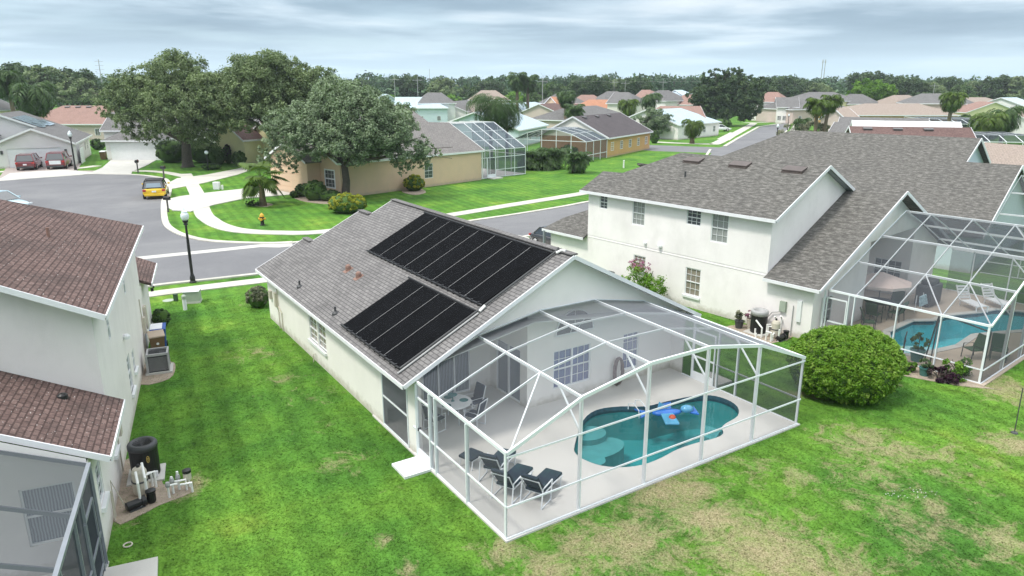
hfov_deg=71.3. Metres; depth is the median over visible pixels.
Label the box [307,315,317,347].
window
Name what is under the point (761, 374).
screen enclosure
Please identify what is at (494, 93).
house
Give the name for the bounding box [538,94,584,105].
house
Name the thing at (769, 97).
house
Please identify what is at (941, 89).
broadleaf tree
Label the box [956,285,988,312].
sun lounger
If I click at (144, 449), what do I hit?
pool heater
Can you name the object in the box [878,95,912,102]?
house
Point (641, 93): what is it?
house
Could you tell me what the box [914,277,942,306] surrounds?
covered grill
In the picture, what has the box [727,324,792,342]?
bare soil
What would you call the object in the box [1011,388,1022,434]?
wire post
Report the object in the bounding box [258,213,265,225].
fire hydrant
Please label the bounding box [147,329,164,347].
wheeled bin
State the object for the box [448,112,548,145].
house
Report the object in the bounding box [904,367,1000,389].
bare soil
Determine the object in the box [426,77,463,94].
broadleaf tree
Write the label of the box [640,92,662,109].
palm tree
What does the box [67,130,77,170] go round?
street lamp
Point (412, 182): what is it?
croton bush
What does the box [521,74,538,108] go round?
palm tree
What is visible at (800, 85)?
broadleaf tree
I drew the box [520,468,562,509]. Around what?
patio chair
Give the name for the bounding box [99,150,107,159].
wheeled bin
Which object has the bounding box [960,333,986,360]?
patio chair
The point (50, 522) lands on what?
screen enclosure
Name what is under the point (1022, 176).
screen enclosure
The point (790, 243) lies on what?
two storey house
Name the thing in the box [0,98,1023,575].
ground
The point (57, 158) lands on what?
parked car
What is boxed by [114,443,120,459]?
window
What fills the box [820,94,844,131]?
palm tree
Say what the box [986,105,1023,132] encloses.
palm tree
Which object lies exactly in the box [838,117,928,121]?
house
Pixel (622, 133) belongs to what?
house
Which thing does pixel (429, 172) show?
window
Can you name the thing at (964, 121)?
screen enclosure
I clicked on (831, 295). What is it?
window
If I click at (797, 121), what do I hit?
palm tree
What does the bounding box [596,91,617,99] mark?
house
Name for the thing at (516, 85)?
palm tree
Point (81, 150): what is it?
fence
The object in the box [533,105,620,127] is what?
house
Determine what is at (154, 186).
parked car
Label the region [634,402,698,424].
pool inflatable
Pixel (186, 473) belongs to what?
valve cluster
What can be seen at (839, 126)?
house
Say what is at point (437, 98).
house
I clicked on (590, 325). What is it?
ceiling fan
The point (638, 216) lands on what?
window
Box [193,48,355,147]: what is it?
oak tree
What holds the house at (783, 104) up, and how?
on the ground at (286, 214)
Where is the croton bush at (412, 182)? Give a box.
[402,174,424,190]
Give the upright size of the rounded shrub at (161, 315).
0.972 m
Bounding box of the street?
[0,123,788,283]
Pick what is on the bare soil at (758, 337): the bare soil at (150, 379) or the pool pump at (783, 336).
the pool pump at (783, 336)
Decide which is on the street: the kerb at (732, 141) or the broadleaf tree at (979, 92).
the kerb at (732, 141)
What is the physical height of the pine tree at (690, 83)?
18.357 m
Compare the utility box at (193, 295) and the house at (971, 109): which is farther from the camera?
the house at (971, 109)
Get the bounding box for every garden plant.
[905,361,917,374]
[926,363,955,382]
[940,373,961,384]
[942,356,972,382]
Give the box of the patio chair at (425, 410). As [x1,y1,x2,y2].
[421,403,445,432]
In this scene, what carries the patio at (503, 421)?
on the ground at (286, 214)
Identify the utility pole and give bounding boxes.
[94,59,103,81]
[537,78,547,103]
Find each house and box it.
[0,99,18,112]
[0,111,92,168]
[0,199,157,550]
[40,105,113,139]
[99,112,214,157]
[100,123,173,159]
[216,125,263,162]
[253,120,320,160]
[255,199,701,452]
[264,105,484,195]
[378,94,394,102]
[394,97,448,121]
[417,92,456,120]
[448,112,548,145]
[454,100,471,118]
[468,90,510,111]
[504,102,540,110]
[520,103,561,117]
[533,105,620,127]
[537,113,652,157]
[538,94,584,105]
[542,153,945,337]
[544,97,558,103]
[577,95,596,100]
[580,100,607,107]
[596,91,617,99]
[605,92,645,114]
[629,108,721,139]
[636,90,653,97]
[642,90,683,107]
[656,106,706,118]
[672,90,687,95]
[678,94,693,105]
[723,130,1023,269]
[751,92,784,120]
[756,99,844,123]
[774,97,799,122]
[793,92,849,106]
[814,103,960,121]
[818,109,858,130]
[828,122,850,131]
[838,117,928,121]
[845,126,975,137]
[846,94,877,105]
[850,120,961,126]
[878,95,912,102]
[896,93,966,109]
[955,101,1009,115]
[966,97,992,102]
[984,142,1023,165]
[987,97,1023,107]
[1006,112,1023,133]
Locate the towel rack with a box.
[914,293,927,311]
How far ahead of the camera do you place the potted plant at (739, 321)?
34.24 m
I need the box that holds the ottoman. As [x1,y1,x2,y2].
[459,448,482,470]
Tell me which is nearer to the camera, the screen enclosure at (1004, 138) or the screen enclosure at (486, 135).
the screen enclosure at (486, 135)
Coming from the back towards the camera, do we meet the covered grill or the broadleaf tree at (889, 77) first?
the broadleaf tree at (889, 77)
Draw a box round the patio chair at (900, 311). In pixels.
[886,301,908,322]
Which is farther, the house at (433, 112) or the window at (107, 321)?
the house at (433, 112)
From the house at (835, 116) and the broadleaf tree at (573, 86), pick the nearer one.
the house at (835, 116)
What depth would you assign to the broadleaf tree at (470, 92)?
345.14 m
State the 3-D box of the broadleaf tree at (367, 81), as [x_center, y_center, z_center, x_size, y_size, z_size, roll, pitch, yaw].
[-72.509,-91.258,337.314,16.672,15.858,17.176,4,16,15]
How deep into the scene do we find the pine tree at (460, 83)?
415.40 m
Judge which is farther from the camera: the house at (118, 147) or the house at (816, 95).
the house at (816, 95)
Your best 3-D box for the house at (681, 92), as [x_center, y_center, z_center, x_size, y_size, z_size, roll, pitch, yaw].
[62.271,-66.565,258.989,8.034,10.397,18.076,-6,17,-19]
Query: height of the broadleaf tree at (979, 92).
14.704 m
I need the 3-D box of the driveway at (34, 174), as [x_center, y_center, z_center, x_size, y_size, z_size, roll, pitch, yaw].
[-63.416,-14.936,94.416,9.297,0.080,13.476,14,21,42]
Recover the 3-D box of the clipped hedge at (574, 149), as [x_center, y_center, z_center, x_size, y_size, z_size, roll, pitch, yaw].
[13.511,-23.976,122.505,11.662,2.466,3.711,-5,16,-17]
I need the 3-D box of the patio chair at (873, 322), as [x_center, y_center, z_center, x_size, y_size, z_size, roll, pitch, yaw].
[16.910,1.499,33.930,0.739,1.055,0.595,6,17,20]
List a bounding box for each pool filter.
[131,462,157,498]
[766,316,781,340]
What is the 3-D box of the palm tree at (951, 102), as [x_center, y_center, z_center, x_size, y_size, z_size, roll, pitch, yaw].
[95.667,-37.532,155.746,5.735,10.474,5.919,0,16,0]
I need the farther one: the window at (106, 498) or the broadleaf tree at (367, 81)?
the broadleaf tree at (367, 81)
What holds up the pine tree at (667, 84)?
on the ground at (286, 214)
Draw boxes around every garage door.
[7,147,60,167]
[110,143,159,159]
[275,165,302,191]
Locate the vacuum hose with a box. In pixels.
[613,357,624,385]
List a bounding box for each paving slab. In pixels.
[103,556,157,575]
[392,456,432,478]
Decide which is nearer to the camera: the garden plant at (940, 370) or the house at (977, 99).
the garden plant at (940, 370)
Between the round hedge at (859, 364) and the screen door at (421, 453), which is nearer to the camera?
the screen door at (421, 453)
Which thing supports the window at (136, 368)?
in the two storey house at (75, 315)
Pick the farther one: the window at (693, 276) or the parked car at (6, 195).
the parked car at (6, 195)
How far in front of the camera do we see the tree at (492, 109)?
111.23 m
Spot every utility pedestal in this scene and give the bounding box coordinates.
[172,294,177,300]
[181,295,186,309]
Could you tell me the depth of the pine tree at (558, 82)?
352.26 m
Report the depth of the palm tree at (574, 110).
144.74 m
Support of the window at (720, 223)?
in the two storey house at (790, 243)
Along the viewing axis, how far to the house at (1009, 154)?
71.14 m
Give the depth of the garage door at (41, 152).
103.18 m
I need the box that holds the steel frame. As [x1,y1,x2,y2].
[924,314,987,377]
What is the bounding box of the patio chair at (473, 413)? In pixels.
[464,398,487,428]
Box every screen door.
[83,497,105,575]
[416,396,429,465]
[487,158,495,177]
[691,343,715,386]
[823,297,847,326]
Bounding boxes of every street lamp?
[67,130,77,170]
[180,208,196,283]
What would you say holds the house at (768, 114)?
on the ground at (286, 214)
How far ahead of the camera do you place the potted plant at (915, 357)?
29.99 m
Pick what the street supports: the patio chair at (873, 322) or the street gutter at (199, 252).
the street gutter at (199, 252)
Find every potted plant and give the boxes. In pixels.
[734,310,746,328]
[745,310,750,328]
[910,332,930,361]
[919,358,933,376]
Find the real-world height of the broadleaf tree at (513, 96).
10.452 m
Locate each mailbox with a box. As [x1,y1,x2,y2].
[134,159,138,172]
[160,166,165,178]
[163,196,170,211]
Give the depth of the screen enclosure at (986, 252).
33.49 m
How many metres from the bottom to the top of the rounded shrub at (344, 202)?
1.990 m
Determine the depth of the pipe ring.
18.07 m
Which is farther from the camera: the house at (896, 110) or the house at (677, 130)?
the house at (896, 110)
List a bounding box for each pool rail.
[628,400,644,418]
[902,331,907,352]
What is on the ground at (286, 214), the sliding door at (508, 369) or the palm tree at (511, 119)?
the palm tree at (511, 119)
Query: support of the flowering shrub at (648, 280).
on the ground at (286, 214)
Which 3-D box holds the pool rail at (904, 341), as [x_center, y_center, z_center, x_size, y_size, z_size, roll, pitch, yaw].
[17.120,2.538,31.120,0.076,1.172,1.216,9,18,30]
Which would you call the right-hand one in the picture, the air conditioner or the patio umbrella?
the patio umbrella
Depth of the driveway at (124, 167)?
104.45 m
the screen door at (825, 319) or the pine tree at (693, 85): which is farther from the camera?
the pine tree at (693, 85)
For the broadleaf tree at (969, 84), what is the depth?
329.75 m
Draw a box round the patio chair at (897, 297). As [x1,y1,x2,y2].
[885,291,904,309]
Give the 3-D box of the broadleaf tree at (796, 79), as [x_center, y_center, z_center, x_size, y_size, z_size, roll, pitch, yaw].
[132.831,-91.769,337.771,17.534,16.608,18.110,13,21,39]
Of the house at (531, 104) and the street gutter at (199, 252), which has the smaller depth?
the street gutter at (199, 252)
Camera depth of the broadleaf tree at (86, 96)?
220.06 m
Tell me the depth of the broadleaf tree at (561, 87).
326.06 m
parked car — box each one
[0,190,32,204]
[14,153,42,169]
[45,151,72,168]
[142,178,169,198]
[529,226,550,244]
[719,124,731,131]
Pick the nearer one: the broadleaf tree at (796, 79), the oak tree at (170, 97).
the oak tree at (170, 97)
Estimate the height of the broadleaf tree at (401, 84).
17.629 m
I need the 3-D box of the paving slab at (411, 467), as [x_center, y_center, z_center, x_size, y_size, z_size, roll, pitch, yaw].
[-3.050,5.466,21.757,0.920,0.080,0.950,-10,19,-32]
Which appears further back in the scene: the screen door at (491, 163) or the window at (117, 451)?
the screen door at (491, 163)
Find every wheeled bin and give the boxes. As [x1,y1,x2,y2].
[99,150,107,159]
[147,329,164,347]
[149,322,167,345]
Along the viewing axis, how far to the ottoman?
21.70 m
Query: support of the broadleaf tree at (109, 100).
on the ground at (286, 214)
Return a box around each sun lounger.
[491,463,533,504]
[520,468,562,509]
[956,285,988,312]
[980,283,1007,310]
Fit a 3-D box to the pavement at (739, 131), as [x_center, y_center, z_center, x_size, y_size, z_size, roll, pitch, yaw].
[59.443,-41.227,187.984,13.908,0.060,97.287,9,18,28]
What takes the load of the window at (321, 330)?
in the single storey house at (379, 312)
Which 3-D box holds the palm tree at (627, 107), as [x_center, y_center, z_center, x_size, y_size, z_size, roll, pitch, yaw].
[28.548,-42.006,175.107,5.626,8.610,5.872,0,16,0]
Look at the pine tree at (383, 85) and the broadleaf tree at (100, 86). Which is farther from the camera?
the pine tree at (383, 85)
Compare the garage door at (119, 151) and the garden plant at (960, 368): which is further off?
the garage door at (119, 151)
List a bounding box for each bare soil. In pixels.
[113,458,190,524]
[141,361,175,384]
[295,196,327,203]
[402,189,425,194]
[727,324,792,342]
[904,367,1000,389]
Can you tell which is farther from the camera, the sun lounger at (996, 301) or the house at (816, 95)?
the house at (816, 95)
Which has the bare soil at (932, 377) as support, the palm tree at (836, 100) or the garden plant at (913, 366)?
the garden plant at (913, 366)
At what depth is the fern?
69.92 m
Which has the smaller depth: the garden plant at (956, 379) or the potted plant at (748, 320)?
the garden plant at (956, 379)
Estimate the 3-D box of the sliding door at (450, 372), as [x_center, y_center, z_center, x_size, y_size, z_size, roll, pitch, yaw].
[-2.447,3.036,26.488,2.000,2.080,0.073,-10,19,-32]
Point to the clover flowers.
(912, 490)
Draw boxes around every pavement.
[0,166,97,172]
[133,170,180,176]
[149,278,266,297]
[179,173,586,234]
[657,123,756,144]
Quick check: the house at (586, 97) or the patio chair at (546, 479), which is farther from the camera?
the house at (586, 97)
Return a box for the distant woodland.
[0,70,1023,106]
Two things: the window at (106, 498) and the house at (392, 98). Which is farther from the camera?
the house at (392, 98)
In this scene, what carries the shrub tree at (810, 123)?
on the ground at (286, 214)
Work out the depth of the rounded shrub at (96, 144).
132.56 m
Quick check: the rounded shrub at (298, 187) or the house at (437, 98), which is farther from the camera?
the house at (437, 98)
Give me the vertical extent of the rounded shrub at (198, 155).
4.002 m
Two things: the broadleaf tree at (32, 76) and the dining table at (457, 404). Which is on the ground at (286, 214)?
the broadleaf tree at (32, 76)
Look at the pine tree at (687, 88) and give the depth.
358.90 m
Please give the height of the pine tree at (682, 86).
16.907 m
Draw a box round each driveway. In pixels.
[0,162,92,177]
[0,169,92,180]
[88,160,155,174]
[168,189,289,211]
[171,167,246,188]
[718,132,738,139]
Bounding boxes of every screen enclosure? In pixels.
[0,450,107,575]
[413,299,805,539]
[450,121,525,178]
[513,127,607,157]
[820,210,1023,383]
[904,117,977,131]
[974,132,1023,144]
[995,175,1023,220]
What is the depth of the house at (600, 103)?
239.34 m
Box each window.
[95,461,109,512]
[106,320,110,340]
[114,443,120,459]
[126,356,136,397]
[132,350,138,374]
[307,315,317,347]
[316,322,326,356]
[324,169,335,188]
[424,163,432,178]
[553,343,590,389]
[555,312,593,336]
[600,196,607,208]
[622,331,638,369]
[632,201,644,225]
[632,255,645,273]
[682,267,700,300]
[686,210,701,226]
[710,214,728,243]
[819,294,832,325]
[873,257,901,277]
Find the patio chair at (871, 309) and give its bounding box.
[864,302,882,321]
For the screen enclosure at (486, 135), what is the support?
on the patio at (500, 173)
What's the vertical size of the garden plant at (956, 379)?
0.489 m
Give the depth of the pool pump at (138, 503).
19.68 m
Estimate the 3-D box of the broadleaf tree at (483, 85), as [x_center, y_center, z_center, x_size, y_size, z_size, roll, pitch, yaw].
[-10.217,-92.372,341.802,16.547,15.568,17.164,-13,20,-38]
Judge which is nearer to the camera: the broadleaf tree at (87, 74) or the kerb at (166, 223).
the kerb at (166, 223)
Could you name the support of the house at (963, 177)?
on the ground at (286, 214)
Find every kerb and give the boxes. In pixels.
[0,173,291,243]
[148,123,789,287]
[292,149,711,243]
[723,123,781,145]
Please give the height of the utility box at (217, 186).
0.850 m
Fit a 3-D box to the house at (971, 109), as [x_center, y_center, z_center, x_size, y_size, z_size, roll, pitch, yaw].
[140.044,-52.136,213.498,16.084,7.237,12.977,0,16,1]
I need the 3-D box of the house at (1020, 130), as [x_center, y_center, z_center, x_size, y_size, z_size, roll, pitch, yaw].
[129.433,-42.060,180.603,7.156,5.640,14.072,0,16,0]
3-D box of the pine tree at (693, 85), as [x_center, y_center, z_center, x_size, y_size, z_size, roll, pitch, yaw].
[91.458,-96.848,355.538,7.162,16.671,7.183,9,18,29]
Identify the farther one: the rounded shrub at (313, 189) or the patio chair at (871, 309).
the rounded shrub at (313, 189)
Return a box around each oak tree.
[90,48,240,167]
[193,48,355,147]
[256,73,451,193]
[633,107,673,133]
[685,66,768,121]
[750,76,778,92]
[845,78,898,100]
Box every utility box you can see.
[182,287,201,303]
[212,182,223,189]
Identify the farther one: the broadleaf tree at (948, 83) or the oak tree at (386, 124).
the broadleaf tree at (948, 83)
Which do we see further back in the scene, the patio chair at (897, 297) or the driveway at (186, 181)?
the driveway at (186, 181)
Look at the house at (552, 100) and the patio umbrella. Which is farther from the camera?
the house at (552, 100)
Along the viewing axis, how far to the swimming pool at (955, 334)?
35.73 m
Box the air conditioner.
[145,346,172,375]
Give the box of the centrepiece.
[448,393,456,401]
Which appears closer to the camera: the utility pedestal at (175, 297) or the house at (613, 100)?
the utility pedestal at (175, 297)
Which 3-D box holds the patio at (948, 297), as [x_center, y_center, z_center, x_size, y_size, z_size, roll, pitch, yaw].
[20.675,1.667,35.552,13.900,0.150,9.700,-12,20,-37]
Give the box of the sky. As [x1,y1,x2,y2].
[0,0,1023,83]
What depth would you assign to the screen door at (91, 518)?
16.34 m
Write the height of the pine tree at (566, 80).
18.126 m
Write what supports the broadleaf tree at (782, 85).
on the ground at (286, 214)
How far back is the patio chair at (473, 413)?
24.15 m
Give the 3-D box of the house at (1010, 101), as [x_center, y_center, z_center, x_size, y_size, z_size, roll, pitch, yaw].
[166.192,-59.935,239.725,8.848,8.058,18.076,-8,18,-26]
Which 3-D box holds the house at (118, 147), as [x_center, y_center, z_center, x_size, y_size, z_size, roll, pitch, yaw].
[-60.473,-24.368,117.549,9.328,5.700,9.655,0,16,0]
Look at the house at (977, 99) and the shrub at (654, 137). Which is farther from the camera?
the house at (977, 99)
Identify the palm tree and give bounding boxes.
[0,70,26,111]
[9,80,58,118]
[238,161,288,205]
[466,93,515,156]
[497,100,527,157]
[505,72,528,108]
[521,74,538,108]
[555,90,575,118]
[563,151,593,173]
[564,103,585,118]
[617,99,639,116]
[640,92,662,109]
[680,119,704,143]
[793,118,811,130]
[802,97,830,130]
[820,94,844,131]
[938,91,968,121]
[967,112,1010,131]
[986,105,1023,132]
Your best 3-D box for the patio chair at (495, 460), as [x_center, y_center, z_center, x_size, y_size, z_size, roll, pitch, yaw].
[-0.412,5.067,21.300,0.700,1.025,1.625,6,17,21]
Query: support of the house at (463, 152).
on the ground at (286, 214)
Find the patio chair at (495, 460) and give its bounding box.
[478,448,516,486]
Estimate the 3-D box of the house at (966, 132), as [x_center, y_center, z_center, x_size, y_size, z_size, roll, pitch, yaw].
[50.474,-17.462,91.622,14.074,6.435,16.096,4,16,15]
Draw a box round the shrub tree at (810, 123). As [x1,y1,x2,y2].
[776,120,830,134]
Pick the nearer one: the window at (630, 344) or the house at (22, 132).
the window at (630, 344)
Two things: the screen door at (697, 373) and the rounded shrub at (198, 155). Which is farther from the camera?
the rounded shrub at (198, 155)
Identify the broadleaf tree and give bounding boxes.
[0,61,43,101]
[23,66,68,109]
[34,66,99,105]
[53,77,103,104]
[74,80,121,107]
[96,84,124,108]
[348,78,374,88]
[390,74,428,96]
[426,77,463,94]
[447,93,461,100]
[455,84,476,99]
[474,78,506,94]
[492,85,510,96]
[505,91,530,102]
[522,82,552,102]
[546,81,566,94]
[567,77,600,97]
[576,74,612,96]
[607,78,626,91]
[615,76,653,94]
[765,75,798,96]
[781,76,808,96]
[795,79,825,94]
[799,82,835,94]
[845,70,886,91]
[878,73,903,81]
[883,76,919,94]
[897,78,933,95]
[915,82,948,93]
[930,76,964,90]
[948,84,977,96]
[963,81,984,96]
[970,80,1000,99]
[980,74,1023,97]
[998,76,1023,97]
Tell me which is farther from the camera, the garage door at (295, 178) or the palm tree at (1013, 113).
the palm tree at (1013, 113)
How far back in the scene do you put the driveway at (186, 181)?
90.70 m
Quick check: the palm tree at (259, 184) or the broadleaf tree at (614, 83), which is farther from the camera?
the broadleaf tree at (614, 83)
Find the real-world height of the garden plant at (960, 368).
1.072 m
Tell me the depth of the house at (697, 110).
175.45 m
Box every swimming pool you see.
[574,395,738,466]
[882,308,1003,355]
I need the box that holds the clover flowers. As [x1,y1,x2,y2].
[885,487,936,497]
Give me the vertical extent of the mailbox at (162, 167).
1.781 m
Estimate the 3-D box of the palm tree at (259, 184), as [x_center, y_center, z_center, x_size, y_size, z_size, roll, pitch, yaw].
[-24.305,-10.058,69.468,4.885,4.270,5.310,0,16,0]
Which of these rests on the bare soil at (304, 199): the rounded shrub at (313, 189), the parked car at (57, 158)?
the rounded shrub at (313, 189)
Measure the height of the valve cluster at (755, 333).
0.830 m
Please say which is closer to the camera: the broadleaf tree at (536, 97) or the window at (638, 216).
the window at (638, 216)
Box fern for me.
[245,200,258,205]
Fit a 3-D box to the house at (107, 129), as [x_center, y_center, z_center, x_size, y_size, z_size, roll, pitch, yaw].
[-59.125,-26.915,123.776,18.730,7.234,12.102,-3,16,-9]
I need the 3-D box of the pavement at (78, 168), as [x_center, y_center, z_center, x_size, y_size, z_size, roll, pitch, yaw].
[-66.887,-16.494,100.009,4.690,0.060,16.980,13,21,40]
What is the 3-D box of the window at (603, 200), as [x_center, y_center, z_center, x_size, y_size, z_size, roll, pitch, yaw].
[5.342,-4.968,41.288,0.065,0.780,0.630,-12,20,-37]
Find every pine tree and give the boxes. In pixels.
[380,75,388,92]
[456,78,462,88]
[551,75,560,92]
[563,75,570,85]
[654,80,662,91]
[663,79,671,90]
[667,75,679,91]
[679,78,685,89]
[683,80,689,91]
[686,75,695,91]
[691,77,699,92]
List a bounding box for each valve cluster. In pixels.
[165,468,193,497]
[754,320,779,341]
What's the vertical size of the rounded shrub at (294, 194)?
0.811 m
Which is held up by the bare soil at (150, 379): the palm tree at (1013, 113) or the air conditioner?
the air conditioner
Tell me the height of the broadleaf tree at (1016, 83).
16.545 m
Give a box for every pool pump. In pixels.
[125,487,155,512]
[776,330,789,341]
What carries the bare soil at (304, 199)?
on the ground at (286, 214)
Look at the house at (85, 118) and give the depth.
159.65 m
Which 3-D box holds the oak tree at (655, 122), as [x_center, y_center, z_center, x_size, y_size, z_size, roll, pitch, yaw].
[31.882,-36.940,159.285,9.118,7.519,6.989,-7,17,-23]
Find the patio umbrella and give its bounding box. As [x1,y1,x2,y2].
[865,271,911,299]
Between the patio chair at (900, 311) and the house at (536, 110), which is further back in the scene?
the house at (536, 110)
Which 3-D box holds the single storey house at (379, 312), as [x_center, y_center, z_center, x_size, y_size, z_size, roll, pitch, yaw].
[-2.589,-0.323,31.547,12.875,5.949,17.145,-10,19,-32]
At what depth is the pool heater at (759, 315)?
33.44 m
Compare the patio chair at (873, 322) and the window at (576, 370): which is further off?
the patio chair at (873, 322)
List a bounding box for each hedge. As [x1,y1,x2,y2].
[515,147,572,170]
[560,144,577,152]
[788,324,909,405]
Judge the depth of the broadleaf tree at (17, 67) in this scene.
244.27 m
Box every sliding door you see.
[422,350,469,400]
[496,339,519,402]
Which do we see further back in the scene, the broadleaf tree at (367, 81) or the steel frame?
the broadleaf tree at (367, 81)
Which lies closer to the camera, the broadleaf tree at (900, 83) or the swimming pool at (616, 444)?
the swimming pool at (616, 444)
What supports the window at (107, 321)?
in the two storey house at (75, 315)
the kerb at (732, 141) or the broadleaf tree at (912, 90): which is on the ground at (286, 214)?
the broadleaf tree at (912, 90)
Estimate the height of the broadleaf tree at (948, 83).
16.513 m
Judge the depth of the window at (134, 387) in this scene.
25.68 m
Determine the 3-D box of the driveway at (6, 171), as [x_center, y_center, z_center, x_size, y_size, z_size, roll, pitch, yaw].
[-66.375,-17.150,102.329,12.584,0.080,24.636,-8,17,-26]
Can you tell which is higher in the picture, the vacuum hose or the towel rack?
the towel rack
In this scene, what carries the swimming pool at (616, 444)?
in the patio at (503, 421)
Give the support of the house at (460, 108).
on the ground at (286, 214)
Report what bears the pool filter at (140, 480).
on the bare soil at (124, 518)
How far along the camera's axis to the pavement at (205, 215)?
65.06 m
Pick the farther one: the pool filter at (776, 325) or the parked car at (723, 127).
the parked car at (723, 127)
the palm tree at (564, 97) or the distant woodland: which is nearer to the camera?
the palm tree at (564, 97)
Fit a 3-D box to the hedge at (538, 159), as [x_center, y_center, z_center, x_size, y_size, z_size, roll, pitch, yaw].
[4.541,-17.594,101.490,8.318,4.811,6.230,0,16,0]
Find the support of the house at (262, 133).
on the ground at (286, 214)
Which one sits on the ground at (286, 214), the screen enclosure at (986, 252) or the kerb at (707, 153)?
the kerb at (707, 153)
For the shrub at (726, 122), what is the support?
on the ground at (286, 214)
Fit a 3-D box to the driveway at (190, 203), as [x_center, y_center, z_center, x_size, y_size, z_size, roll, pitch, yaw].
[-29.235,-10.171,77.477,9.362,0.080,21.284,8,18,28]
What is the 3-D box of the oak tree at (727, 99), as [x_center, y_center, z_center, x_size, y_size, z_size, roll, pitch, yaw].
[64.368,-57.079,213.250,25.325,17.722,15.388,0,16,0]
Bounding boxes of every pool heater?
[126,436,165,486]
[743,307,769,336]
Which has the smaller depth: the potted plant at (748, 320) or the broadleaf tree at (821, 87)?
the potted plant at (748, 320)
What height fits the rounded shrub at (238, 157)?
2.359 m
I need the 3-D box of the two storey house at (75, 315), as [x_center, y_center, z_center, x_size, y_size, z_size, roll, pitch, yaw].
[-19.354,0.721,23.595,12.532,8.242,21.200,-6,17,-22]
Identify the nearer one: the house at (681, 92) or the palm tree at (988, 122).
the palm tree at (988, 122)
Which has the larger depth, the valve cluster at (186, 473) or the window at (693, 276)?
the window at (693, 276)
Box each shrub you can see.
[90,138,105,149]
[151,308,170,324]
[155,140,181,162]
[191,137,215,162]
[201,163,221,169]
[208,146,227,163]
[223,144,231,162]
[230,150,246,165]
[245,285,268,307]
[289,190,299,197]
[294,183,304,196]
[302,180,327,199]
[319,189,340,200]
[327,192,367,212]
[620,257,667,295]
[650,130,659,142]
[716,118,731,127]
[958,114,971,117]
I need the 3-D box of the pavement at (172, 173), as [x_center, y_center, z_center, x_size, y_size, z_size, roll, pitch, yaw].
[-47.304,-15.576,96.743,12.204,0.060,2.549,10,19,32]
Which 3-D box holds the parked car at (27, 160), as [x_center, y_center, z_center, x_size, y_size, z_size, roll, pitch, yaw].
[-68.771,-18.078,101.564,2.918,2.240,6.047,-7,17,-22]
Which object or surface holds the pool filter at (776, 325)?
on the bare soil at (758, 337)
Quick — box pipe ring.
[123,542,132,547]
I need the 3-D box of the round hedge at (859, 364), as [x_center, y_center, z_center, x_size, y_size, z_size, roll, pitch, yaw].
[12.569,2.770,26.848,4.381,2.767,3.919,0,16,0]
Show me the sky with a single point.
(456, 39)
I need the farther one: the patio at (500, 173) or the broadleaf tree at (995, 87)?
the broadleaf tree at (995, 87)
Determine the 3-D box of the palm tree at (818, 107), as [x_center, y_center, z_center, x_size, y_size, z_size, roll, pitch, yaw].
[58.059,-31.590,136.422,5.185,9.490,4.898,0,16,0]
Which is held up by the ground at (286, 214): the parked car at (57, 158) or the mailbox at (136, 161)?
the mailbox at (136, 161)
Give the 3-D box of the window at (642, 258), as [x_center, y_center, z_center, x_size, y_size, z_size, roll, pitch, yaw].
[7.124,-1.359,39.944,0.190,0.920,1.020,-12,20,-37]
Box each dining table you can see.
[437,394,471,424]
[864,297,894,316]
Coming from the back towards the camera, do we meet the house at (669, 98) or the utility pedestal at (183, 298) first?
the house at (669, 98)
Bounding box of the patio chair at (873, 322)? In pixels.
[860,307,875,329]
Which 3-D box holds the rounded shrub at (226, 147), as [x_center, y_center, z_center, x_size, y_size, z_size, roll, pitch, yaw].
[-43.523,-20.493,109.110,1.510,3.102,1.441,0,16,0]
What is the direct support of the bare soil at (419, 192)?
on the ground at (286, 214)
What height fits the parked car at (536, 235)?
1.425 m
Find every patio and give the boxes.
[372,368,799,542]
[483,169,522,178]
[847,288,1023,386]
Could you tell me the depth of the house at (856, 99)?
248.58 m
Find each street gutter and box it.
[138,244,261,258]
[259,243,291,247]
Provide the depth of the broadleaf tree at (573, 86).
307.53 m
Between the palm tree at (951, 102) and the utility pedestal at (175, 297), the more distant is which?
the palm tree at (951, 102)
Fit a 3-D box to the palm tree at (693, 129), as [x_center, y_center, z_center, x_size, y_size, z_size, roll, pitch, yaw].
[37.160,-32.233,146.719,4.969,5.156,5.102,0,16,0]
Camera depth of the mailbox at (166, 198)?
66.31 m
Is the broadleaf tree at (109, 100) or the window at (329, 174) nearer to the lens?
the window at (329, 174)
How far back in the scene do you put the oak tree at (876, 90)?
259.82 m
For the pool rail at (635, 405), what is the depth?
25.61 m
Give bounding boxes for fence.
[79,146,84,162]
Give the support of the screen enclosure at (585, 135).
on the ground at (286, 214)
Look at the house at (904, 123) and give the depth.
100.88 m
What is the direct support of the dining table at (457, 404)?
on the patio at (503, 421)
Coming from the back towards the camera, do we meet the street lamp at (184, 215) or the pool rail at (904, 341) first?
the street lamp at (184, 215)
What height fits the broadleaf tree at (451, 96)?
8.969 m
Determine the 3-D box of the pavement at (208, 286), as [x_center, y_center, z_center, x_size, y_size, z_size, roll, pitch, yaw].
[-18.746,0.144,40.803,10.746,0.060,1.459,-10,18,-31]
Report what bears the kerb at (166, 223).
on the street
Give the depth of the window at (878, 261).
39.78 m
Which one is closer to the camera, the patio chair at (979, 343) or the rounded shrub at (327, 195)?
the patio chair at (979, 343)
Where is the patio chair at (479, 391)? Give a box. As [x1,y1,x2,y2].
[463,381,485,411]
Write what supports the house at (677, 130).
on the ground at (286, 214)
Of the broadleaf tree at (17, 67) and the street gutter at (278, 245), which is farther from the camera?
the broadleaf tree at (17, 67)
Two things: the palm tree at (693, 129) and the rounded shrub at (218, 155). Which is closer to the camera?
the rounded shrub at (218, 155)

